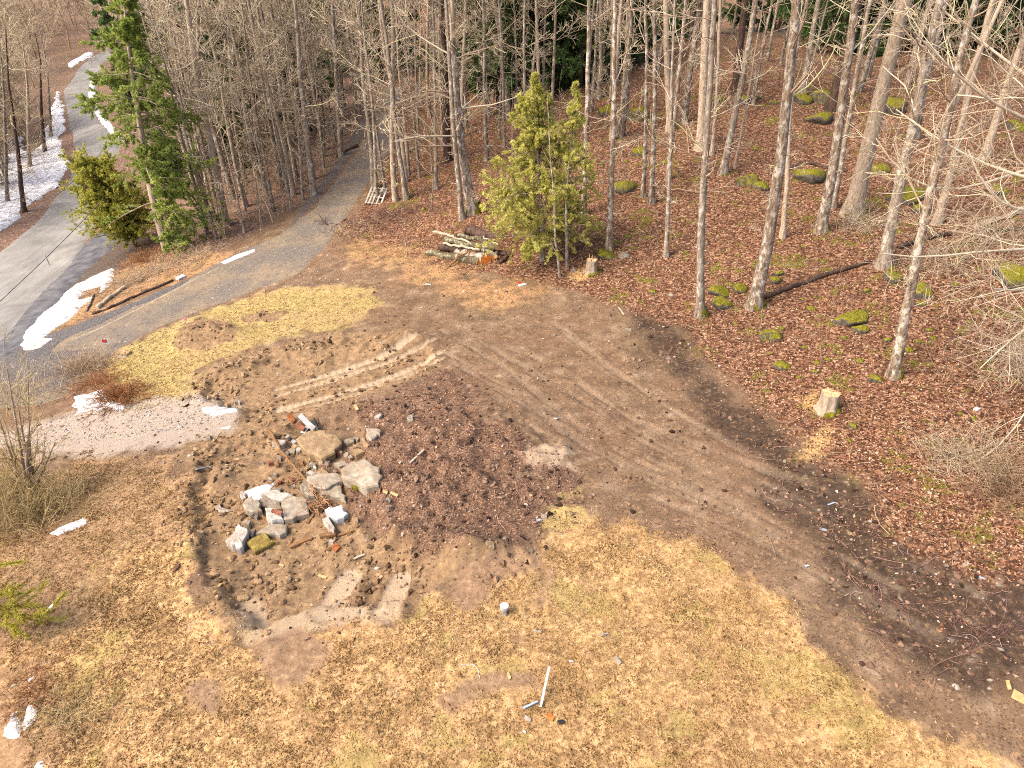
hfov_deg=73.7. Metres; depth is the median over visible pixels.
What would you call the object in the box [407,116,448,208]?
sapling
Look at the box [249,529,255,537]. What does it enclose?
stone
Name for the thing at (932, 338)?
mossy rock
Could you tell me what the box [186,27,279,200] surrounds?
bare tree
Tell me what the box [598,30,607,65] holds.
bare tree
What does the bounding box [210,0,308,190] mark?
bare tree
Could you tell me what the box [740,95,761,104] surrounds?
mossy rock
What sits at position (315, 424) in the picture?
wooden board
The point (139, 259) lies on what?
dry brush
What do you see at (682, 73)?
sapling
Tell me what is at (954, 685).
pebbles
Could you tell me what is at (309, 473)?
concrete block
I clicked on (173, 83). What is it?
bare tree
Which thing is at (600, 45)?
bare tree
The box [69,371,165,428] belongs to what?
brush pile
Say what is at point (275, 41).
bare tree
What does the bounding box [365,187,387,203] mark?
pallet
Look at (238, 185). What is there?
sapling
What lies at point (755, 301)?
bare tree
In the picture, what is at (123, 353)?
rock
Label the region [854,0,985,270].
bare tree
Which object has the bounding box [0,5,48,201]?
bare tree
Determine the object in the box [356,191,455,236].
dry brush
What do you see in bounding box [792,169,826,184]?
mossy rock
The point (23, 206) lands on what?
bare tree
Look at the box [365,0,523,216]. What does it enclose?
bare tree
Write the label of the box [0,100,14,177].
bare tree
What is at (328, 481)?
concrete slab
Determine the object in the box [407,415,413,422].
rubble piece
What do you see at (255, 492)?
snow
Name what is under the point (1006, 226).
bare shrub
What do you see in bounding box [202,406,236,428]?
snow
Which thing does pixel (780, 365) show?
mossy rock
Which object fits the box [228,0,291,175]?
bare tree
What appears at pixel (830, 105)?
bare tree
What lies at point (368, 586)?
dirt clods
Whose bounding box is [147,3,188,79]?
bare tree
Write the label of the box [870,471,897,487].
fallen branch
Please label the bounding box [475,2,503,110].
bare tree
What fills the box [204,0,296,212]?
bare tree
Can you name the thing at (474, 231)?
log
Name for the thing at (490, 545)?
stone
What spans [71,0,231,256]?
hemlock tree
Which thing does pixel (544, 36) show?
bare tree
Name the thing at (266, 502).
stone slab
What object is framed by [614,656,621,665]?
wood chunk
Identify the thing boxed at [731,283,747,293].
mossy rock
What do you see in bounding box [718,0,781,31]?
pine tree
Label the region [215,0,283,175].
bare tree
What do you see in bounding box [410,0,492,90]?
pine tree
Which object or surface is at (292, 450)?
rubble piece
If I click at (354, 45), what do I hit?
bare tree
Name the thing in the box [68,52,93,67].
snow
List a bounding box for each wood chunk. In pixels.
[353,553,364,559]
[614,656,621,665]
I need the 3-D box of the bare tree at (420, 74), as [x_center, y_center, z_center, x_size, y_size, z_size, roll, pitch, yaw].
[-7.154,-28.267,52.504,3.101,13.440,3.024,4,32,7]
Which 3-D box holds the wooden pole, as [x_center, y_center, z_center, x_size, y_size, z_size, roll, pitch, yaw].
[-6.378,2.178,19.606,0.170,0.321,3.895,-21,37,-29]
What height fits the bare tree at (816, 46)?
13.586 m
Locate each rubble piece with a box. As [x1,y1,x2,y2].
[205,434,210,440]
[274,460,279,467]
[288,448,295,454]
[298,460,303,466]
[309,462,315,468]
[328,539,334,544]
[352,517,358,523]
[362,442,369,447]
[366,434,371,440]
[371,434,377,439]
[386,504,392,510]
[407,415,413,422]
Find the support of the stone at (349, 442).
on the ground at (980, 712)
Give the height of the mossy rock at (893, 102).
1.382 m
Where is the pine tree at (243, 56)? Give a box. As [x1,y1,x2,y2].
[220,2,266,136]
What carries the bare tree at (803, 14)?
on the ground at (980, 712)
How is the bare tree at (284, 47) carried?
on the ground at (980, 712)
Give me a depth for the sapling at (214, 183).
38.86 m
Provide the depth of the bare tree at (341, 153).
45.70 m
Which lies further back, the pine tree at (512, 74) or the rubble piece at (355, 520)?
the pine tree at (512, 74)
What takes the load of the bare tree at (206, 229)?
on the ground at (980, 712)
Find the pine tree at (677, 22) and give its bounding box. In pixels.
[669,0,722,37]
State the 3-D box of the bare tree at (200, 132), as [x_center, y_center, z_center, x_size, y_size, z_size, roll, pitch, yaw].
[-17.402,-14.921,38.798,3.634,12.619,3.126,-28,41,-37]
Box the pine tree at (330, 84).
[291,0,348,97]
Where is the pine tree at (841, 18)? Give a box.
[814,0,893,51]
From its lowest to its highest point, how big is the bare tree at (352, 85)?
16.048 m
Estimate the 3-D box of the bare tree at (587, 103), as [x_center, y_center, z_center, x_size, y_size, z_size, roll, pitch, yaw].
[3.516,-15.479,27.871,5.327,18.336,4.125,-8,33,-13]
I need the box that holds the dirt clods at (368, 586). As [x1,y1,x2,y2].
[154,311,547,640]
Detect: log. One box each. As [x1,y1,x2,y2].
[85,293,94,311]
[92,279,173,314]
[95,285,125,308]
[335,144,358,157]
[425,250,480,264]
[432,231,468,242]
[438,244,474,251]
[443,242,479,250]
[444,238,499,249]
[447,248,481,267]
[452,248,490,264]
[457,233,500,246]
[464,225,502,242]
[479,248,498,258]
[493,250,510,255]
[497,255,508,263]
[764,259,872,298]
[790,161,847,171]
[897,232,951,248]
[968,226,1023,232]
[971,210,1023,227]
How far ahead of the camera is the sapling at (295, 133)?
46.83 m
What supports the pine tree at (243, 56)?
on the ground at (980, 712)
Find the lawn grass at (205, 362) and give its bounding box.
[57,237,557,415]
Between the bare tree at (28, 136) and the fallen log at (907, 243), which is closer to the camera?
the fallen log at (907, 243)
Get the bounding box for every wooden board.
[289,535,312,547]
[298,413,314,429]
[312,418,319,430]
[319,532,335,538]
[337,529,353,536]
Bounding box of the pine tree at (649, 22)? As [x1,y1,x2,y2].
[633,0,683,46]
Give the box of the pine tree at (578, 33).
[509,0,610,82]
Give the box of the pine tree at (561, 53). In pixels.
[518,0,593,91]
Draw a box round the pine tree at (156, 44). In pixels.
[145,0,216,148]
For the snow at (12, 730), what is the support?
on the ground at (980, 712)
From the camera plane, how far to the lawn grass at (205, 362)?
28.44 m
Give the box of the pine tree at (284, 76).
[267,0,317,133]
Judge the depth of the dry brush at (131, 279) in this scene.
36.25 m
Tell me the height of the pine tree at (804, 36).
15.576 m
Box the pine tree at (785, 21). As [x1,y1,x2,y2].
[765,0,822,35]
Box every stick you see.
[270,472,296,490]
[284,477,306,485]
[306,514,314,522]
[409,449,424,463]
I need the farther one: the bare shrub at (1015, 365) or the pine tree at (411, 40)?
the pine tree at (411, 40)
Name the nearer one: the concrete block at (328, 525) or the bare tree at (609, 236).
the concrete block at (328, 525)
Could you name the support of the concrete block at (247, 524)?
on the ground at (980, 712)
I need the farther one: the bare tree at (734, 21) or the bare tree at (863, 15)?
the bare tree at (734, 21)
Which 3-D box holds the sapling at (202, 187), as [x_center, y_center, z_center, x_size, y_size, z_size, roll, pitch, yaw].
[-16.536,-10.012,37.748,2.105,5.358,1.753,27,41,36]
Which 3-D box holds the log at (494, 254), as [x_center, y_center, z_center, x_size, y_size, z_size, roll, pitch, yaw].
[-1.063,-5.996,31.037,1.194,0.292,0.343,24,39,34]
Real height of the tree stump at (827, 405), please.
0.790 m
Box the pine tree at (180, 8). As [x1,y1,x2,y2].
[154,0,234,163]
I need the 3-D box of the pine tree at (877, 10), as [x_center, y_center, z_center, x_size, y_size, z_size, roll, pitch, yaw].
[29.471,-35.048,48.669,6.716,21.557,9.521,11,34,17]
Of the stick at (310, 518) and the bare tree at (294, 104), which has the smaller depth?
the stick at (310, 518)
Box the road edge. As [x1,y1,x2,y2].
[0,232,118,364]
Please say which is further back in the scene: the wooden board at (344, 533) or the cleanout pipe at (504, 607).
the wooden board at (344, 533)
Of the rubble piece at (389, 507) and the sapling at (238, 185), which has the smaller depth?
the rubble piece at (389, 507)
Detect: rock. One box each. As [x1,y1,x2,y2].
[118,350,130,357]
[596,248,615,259]
[598,105,610,116]
[614,180,637,193]
[627,106,648,121]
[631,146,647,156]
[648,289,655,293]
[707,284,729,297]
[711,295,732,310]
[712,95,725,103]
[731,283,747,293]
[735,174,759,185]
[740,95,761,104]
[751,181,769,190]
[759,329,782,340]
[769,100,778,104]
[769,276,781,284]
[772,360,790,369]
[773,271,783,275]
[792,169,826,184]
[793,93,813,104]
[803,112,833,124]
[806,306,815,311]
[809,89,829,104]
[832,309,868,326]
[847,422,856,429]
[851,325,869,333]
[854,358,863,363]
[867,374,882,382]
[871,162,891,174]
[882,270,902,283]
[882,337,892,342]
[885,97,907,115]
[885,186,925,204]
[904,347,913,352]
[905,282,934,299]
[911,203,922,213]
[915,301,926,305]
[925,328,933,331]
[929,336,936,340]
[989,183,1010,195]
[992,262,1023,290]
[1003,119,1023,132]
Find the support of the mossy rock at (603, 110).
on the ground at (980, 712)
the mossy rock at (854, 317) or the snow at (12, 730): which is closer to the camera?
the snow at (12, 730)
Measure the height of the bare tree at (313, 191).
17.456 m
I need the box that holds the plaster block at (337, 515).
[325,505,348,524]
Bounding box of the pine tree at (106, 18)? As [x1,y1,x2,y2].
[89,0,147,108]
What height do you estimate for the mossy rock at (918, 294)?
0.669 m
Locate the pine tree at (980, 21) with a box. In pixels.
[937,0,1019,57]
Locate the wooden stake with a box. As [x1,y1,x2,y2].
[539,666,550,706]
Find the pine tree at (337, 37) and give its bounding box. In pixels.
[310,0,369,78]
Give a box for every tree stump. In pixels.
[584,254,598,276]
[813,388,840,417]
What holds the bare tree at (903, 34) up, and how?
on the ground at (980, 712)
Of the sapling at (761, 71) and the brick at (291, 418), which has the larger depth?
the sapling at (761, 71)
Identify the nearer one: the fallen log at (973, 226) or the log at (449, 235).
the fallen log at (973, 226)
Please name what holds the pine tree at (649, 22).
on the ground at (980, 712)
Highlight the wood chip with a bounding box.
[1006,680,1011,689]
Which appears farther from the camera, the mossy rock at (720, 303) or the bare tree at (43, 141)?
the bare tree at (43, 141)
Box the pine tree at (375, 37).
[354,0,417,82]
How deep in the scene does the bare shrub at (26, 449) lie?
18.73 m
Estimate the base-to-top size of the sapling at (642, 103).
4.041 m
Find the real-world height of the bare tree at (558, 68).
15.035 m
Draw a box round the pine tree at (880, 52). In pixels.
[863,0,957,56]
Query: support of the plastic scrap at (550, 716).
on the ground at (980, 712)
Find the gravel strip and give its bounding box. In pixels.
[0,278,189,383]
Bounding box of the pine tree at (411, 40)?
[380,0,429,67]
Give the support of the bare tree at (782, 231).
on the ground at (980, 712)
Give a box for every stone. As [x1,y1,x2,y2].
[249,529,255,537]
[316,468,327,473]
[344,438,354,446]
[352,448,364,459]
[486,540,493,549]
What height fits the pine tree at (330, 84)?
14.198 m
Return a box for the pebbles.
[34,273,1017,689]
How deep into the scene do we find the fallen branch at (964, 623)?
14.23 m
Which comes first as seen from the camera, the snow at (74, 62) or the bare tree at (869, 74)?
the bare tree at (869, 74)
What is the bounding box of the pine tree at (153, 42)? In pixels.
[141,0,175,96]
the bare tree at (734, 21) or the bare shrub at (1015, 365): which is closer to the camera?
the bare shrub at (1015, 365)
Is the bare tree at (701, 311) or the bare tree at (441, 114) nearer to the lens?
the bare tree at (701, 311)
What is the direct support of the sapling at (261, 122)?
on the ground at (980, 712)
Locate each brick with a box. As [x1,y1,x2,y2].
[271,508,282,515]
[287,413,295,423]
[296,422,304,431]
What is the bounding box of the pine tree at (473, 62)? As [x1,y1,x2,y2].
[436,7,501,65]
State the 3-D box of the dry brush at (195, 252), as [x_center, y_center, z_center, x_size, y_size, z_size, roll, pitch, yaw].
[-17.320,-7.721,38.443,5.950,1.422,3.884,0,32,0]
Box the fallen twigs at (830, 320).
[208,70,1023,675]
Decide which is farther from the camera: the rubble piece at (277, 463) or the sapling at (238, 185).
the sapling at (238, 185)
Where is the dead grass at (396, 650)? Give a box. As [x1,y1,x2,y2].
[0,450,1002,767]
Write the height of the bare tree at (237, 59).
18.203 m
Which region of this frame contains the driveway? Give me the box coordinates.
[0,87,399,407]
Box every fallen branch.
[314,214,345,228]
[553,82,735,155]
[802,258,859,368]
[847,616,921,682]
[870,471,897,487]
[922,421,960,443]
[934,611,998,640]
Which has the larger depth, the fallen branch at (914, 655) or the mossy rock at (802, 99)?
the mossy rock at (802, 99)
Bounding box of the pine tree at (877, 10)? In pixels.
[868,0,934,48]
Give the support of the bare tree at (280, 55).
on the ground at (980, 712)
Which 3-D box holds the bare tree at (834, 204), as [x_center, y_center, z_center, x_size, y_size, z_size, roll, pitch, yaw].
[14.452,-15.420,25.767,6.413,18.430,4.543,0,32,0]
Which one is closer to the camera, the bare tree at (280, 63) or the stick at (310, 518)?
the stick at (310, 518)
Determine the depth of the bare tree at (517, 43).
45.85 m
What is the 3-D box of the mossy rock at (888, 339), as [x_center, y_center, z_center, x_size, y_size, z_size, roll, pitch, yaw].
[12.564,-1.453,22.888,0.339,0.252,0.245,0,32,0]
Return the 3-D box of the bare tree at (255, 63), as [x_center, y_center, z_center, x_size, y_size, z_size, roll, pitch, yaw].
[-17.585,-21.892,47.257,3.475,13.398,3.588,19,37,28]
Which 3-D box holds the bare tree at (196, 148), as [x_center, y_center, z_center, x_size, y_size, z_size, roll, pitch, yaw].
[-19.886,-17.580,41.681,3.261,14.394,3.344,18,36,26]
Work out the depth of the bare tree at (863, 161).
27.76 m
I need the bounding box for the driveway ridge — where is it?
[69,267,218,340]
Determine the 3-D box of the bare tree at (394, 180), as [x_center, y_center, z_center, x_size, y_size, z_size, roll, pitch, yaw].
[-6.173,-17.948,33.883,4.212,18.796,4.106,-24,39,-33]
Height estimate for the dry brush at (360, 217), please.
1.754 m
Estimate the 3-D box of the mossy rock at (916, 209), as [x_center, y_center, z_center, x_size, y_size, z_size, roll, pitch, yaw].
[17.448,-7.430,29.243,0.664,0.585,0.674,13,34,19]
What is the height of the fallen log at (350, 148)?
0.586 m
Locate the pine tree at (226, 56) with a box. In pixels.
[196,3,264,149]
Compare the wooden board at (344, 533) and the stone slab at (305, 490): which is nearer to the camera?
the wooden board at (344, 533)
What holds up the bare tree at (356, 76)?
on the ground at (980, 712)
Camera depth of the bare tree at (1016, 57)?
30.17 m
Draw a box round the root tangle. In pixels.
[296,485,334,519]
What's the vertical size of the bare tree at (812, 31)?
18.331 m
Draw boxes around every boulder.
[341,459,382,495]
[618,252,629,258]
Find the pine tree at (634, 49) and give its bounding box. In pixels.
[592,0,683,68]
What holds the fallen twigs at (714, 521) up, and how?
on the ground at (980, 712)
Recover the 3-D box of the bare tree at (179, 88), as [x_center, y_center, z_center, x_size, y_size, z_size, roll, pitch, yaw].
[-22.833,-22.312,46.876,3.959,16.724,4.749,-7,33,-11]
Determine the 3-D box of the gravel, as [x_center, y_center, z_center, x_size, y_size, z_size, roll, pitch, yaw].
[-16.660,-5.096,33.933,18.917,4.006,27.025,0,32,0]
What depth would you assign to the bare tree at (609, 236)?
27.53 m
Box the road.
[0,48,123,340]
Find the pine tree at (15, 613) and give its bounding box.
[0,541,68,641]
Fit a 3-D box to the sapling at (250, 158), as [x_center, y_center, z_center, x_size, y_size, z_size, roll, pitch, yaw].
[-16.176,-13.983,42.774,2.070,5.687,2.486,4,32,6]
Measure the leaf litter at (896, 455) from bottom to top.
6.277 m
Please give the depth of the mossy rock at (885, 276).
25.35 m
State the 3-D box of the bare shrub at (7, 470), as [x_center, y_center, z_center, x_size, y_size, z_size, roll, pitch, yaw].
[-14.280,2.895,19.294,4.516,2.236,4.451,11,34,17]
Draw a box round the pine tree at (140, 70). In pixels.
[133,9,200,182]
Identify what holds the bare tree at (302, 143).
on the ground at (980, 712)
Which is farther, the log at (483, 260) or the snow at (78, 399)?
the log at (483, 260)
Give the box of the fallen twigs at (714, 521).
[0,219,1023,692]
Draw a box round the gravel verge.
[289,107,375,227]
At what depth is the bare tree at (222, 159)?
43.09 m
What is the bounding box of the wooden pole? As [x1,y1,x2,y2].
[266,427,317,492]
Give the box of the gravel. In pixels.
[0,180,367,449]
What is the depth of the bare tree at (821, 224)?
26.60 m
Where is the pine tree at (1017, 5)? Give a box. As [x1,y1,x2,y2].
[958,0,1023,52]
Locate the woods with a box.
[0,0,410,151]
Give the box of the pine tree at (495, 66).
[458,0,551,105]
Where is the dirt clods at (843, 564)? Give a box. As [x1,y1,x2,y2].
[1,262,1023,690]
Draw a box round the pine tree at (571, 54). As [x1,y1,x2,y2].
[488,0,585,94]
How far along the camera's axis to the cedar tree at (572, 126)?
26.86 m
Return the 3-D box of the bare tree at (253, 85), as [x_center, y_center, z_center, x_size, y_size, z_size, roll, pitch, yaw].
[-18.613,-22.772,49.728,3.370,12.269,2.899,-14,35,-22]
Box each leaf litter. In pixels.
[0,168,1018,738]
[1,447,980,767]
[338,71,1023,672]
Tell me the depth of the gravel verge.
46.22 m
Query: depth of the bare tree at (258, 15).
42.51 m
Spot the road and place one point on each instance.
(22, 256)
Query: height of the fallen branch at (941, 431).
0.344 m
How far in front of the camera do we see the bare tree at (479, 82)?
46.31 m
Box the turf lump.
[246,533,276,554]
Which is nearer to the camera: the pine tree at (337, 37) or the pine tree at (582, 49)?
the pine tree at (582, 49)
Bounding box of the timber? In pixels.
[1011,689,1023,703]
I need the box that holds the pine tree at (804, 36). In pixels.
[773,0,842,43]
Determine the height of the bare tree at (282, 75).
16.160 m
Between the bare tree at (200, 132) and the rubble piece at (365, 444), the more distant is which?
the bare tree at (200, 132)
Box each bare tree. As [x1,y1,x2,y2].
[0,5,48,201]
[0,23,48,167]
[0,29,67,212]
[0,30,31,144]
[0,33,20,169]
[0,65,14,162]
[0,90,31,185]
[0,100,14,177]
[0,104,14,150]
[1,20,77,136]
[5,16,65,151]
[129,0,217,234]
[132,3,190,177]
[138,0,202,175]
[139,0,208,199]
[139,0,222,239]
[140,0,210,204]
[142,0,240,217]
[143,0,225,191]
[143,0,230,228]
[145,6,213,175]
[146,0,245,200]
[147,0,214,223]
[147,0,232,213]
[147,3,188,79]
[156,1,230,172]
[166,10,248,232]
[170,1,252,182]
[175,0,232,183]
[177,0,260,207]
[183,0,231,170]
[184,11,261,214]
[185,0,250,174]
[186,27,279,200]
[191,0,270,223]
[191,0,271,170]
[201,5,247,151]
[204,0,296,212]
[206,0,269,185]
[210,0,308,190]
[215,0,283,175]
[216,10,261,157]
[218,2,276,152]
[220,0,284,193]
[222,0,340,184]
[222,2,279,161]
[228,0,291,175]
[228,0,312,179]
[231,5,279,146]
[233,0,299,196]
[238,0,301,209]
[239,5,284,173]
[240,0,346,196]
[245,0,312,168]
[254,1,295,140]
[259,1,305,142]
[260,0,302,136]
[261,0,328,200]
[262,0,322,178]
[264,0,303,154]
[267,0,328,138]
[267,0,333,156]
[275,0,347,168]
[282,2,319,133]
[284,1,335,144]
[288,0,328,113]
[291,0,327,124]
[295,0,341,141]
[296,6,327,116]
[297,0,331,146]
[302,0,356,135]
[309,0,409,200]
[311,0,359,104]
[313,0,375,156]
[314,4,359,126]
[315,0,354,107]
[315,0,389,187]
[322,0,347,114]
[324,1,358,104]
[327,0,376,120]
[333,0,460,200]
[334,0,378,93]
[337,0,400,188]
[338,5,373,114]
[341,0,370,76]
[349,0,409,147]
[354,0,421,201]
[358,0,424,182]
[365,0,472,189]
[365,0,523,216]
[367,0,435,178]
[374,1,416,174]
[386,0,441,142]
[394,0,441,89]
[407,0,440,117]
[407,1,437,104]
[409,0,472,136]
[409,9,438,106]
[412,0,506,220]
[417,0,470,124]
[417,0,470,149]
[424,0,504,128]
[428,0,452,163]
[429,0,436,47]
[438,0,475,134]
[449,0,502,161]
[449,15,480,104]
[456,11,501,81]
[458,0,512,148]
[465,0,522,139]
[467,3,507,117]
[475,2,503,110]
[478,0,505,99]
[487,0,515,119]
[489,0,532,114]
[489,0,553,152]
[494,0,534,107]
[507,0,564,90]
[511,0,551,117]
[517,0,557,92]
[529,0,599,137]
[540,0,647,215]
[551,10,567,89]
[553,0,659,251]
[569,0,611,98]
[575,0,635,132]
[585,0,623,111]
[590,3,607,83]
[592,0,625,81]
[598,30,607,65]
[599,0,658,140]
[605,0,681,136]
[606,0,625,98]
[607,0,662,110]
[608,0,761,318]
[619,0,659,197]
[625,0,678,204]
[640,0,732,257]
[650,0,696,77]
[657,0,706,180]
[662,0,678,131]
[669,0,711,123]
[688,2,696,40]
[693,0,715,151]
[698,0,779,176]
[709,0,735,155]
[717,0,738,39]
[723,0,782,168]
[728,0,747,95]
[741,0,784,105]
[744,0,852,311]
[763,0,787,61]
[777,16,800,65]
[779,0,848,238]
[786,0,827,94]
[787,0,807,64]
[795,0,943,208]
[801,0,913,234]
[811,0,850,63]
[823,0,862,111]
[830,0,894,92]
[838,0,911,218]
[839,0,1023,460]
[854,0,866,55]
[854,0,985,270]
[855,0,1023,380]
[866,0,887,78]
[875,0,1016,225]
[879,0,898,57]
[886,0,919,68]
[902,0,952,84]
[907,0,935,76]
[910,0,984,139]
[979,0,1023,160]
[984,1,1007,59]
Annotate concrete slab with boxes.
[214,504,231,512]
[225,523,249,554]
[243,496,262,516]
[256,524,288,538]
[260,490,292,503]
[281,496,309,523]
[307,473,342,492]
[320,485,345,502]
[334,461,346,468]
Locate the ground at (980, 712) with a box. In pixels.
[0,0,1023,767]
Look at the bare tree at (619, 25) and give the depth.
37.17 m
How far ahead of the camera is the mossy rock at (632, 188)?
34.37 m
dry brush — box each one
[0,341,73,413]
[0,637,122,736]
[0,662,147,749]
[38,338,133,381]
[38,359,153,401]
[78,232,206,276]
[81,260,183,297]
[112,243,218,291]
[153,231,247,263]
[305,198,440,244]
[319,213,377,242]
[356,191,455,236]
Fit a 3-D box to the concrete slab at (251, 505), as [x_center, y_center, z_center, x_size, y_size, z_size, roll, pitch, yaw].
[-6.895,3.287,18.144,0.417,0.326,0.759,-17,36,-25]
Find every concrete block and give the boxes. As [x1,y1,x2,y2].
[239,491,246,499]
[242,520,251,528]
[265,508,283,524]
[271,440,286,449]
[305,470,315,475]
[322,517,335,533]
[366,428,381,435]
[374,413,381,419]
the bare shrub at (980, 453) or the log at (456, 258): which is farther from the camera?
the log at (456, 258)
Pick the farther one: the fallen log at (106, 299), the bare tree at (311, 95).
the bare tree at (311, 95)
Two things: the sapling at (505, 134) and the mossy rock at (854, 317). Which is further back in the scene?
the sapling at (505, 134)
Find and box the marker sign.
[101,339,109,347]
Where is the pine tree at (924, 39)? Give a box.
[885,3,925,47]
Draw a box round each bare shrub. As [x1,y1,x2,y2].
[0,320,85,501]
[0,435,104,522]
[0,452,107,553]
[270,163,316,191]
[545,217,605,255]
[821,190,913,246]
[871,225,1018,283]
[884,413,1021,479]
[895,195,1023,267]
[912,417,1023,493]
[921,308,1023,392]
[944,420,1023,525]
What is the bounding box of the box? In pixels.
[175,274,185,280]
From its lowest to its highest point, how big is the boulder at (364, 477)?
0.581 m
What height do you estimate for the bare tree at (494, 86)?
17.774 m
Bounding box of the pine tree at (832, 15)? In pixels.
[773,0,881,55]
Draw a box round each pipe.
[500,602,508,615]
[523,700,537,708]
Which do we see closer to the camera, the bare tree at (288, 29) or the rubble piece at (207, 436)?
the rubble piece at (207, 436)
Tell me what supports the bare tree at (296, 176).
on the ground at (980, 712)
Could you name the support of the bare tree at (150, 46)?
on the ground at (980, 712)
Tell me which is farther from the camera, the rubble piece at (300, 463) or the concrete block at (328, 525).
the rubble piece at (300, 463)
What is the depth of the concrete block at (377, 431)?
20.03 m
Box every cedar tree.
[57,143,182,249]
[475,70,605,263]
[539,81,597,268]
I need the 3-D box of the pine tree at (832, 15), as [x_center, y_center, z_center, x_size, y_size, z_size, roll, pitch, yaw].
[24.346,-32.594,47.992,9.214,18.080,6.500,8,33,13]
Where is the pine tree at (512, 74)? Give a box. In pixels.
[461,11,550,78]
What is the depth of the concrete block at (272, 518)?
17.54 m
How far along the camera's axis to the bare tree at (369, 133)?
38.55 m
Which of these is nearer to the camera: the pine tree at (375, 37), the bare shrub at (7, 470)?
the bare shrub at (7, 470)
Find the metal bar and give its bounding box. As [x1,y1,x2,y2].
[195,466,212,469]
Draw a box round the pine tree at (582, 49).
[546,0,610,87]
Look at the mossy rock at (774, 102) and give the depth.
39.98 m
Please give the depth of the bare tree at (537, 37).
40.62 m
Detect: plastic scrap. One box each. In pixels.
[547,712,554,721]
[557,719,564,724]
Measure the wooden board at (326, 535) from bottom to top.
0.082 m
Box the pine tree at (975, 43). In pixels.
[945,0,1023,47]
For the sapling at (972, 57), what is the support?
on the ground at (980, 712)
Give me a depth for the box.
35.07 m
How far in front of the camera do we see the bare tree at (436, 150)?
35.77 m
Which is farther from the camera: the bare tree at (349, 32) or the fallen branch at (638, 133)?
the bare tree at (349, 32)
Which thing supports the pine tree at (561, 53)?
on the ground at (980, 712)
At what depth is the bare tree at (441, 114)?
42.45 m
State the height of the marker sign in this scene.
0.618 m
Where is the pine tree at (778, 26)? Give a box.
[757,0,790,31]
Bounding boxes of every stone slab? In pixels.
[259,497,281,510]
[296,430,341,462]
[300,481,314,499]
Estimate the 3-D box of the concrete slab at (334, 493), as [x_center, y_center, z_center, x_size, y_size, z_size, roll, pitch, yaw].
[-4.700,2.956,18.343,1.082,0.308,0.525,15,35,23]
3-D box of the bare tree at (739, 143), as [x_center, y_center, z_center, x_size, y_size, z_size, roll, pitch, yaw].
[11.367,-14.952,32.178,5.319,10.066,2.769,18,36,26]
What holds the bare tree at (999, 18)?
on the ground at (980, 712)
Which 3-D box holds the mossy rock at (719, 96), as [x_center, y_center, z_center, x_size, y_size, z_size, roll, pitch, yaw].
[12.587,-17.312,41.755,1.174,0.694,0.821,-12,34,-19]
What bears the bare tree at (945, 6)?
on the ground at (980, 712)
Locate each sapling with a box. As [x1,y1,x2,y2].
[189,131,224,198]
[193,153,229,241]
[197,154,227,226]
[209,177,234,244]
[226,163,250,203]
[235,117,272,198]
[236,137,262,186]
[244,97,272,175]
[245,135,283,223]
[248,166,272,230]
[258,76,298,185]
[259,125,294,213]
[278,106,312,165]
[289,88,320,183]
[385,174,421,256]
[403,60,438,161]
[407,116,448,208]
[423,107,445,173]
[438,84,476,149]
[483,96,513,186]
[484,129,512,198]
[494,79,522,156]
[521,50,555,119]
[533,95,569,276]
[554,71,570,121]
[595,84,634,196]
[632,63,652,105]
[657,24,688,146]
[693,69,745,150]
[735,50,769,113]
[743,18,774,103]
[849,32,876,84]
[890,3,932,150]
[893,18,922,97]
[949,11,982,87]
[952,1,984,54]
[981,8,1023,128]
[985,7,1023,97]
[1001,27,1023,110]
[1005,95,1023,150]
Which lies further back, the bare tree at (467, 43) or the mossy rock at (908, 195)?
the bare tree at (467, 43)
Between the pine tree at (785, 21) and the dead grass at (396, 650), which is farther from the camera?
the pine tree at (785, 21)
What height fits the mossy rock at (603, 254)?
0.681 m
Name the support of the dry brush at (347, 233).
on the ground at (980, 712)
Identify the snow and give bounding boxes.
[0,91,70,230]
[4,705,37,738]
[10,604,52,767]
[20,268,113,349]
[50,518,86,535]
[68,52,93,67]
[72,390,125,414]
[88,77,123,141]
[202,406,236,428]
[222,249,254,263]
[244,483,345,523]
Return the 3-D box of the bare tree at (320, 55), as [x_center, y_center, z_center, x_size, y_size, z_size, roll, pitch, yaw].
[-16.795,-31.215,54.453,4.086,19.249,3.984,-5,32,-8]
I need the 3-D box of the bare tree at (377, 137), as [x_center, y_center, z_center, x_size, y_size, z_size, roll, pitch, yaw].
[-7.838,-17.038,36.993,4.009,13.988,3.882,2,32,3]
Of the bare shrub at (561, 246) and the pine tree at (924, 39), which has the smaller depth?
the bare shrub at (561, 246)
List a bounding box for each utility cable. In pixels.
[0,94,150,231]
[0,137,136,301]
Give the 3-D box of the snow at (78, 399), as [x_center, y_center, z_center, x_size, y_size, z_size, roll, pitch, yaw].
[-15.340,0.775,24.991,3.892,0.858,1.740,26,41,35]
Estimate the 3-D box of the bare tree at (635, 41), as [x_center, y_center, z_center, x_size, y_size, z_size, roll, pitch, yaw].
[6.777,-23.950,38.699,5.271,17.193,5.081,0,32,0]
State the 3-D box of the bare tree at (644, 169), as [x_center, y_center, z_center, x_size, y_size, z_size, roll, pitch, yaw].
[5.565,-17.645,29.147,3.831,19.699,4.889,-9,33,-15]
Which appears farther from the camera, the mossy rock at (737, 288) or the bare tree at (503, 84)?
the bare tree at (503, 84)
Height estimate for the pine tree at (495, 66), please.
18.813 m
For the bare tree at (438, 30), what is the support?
on the ground at (980, 712)

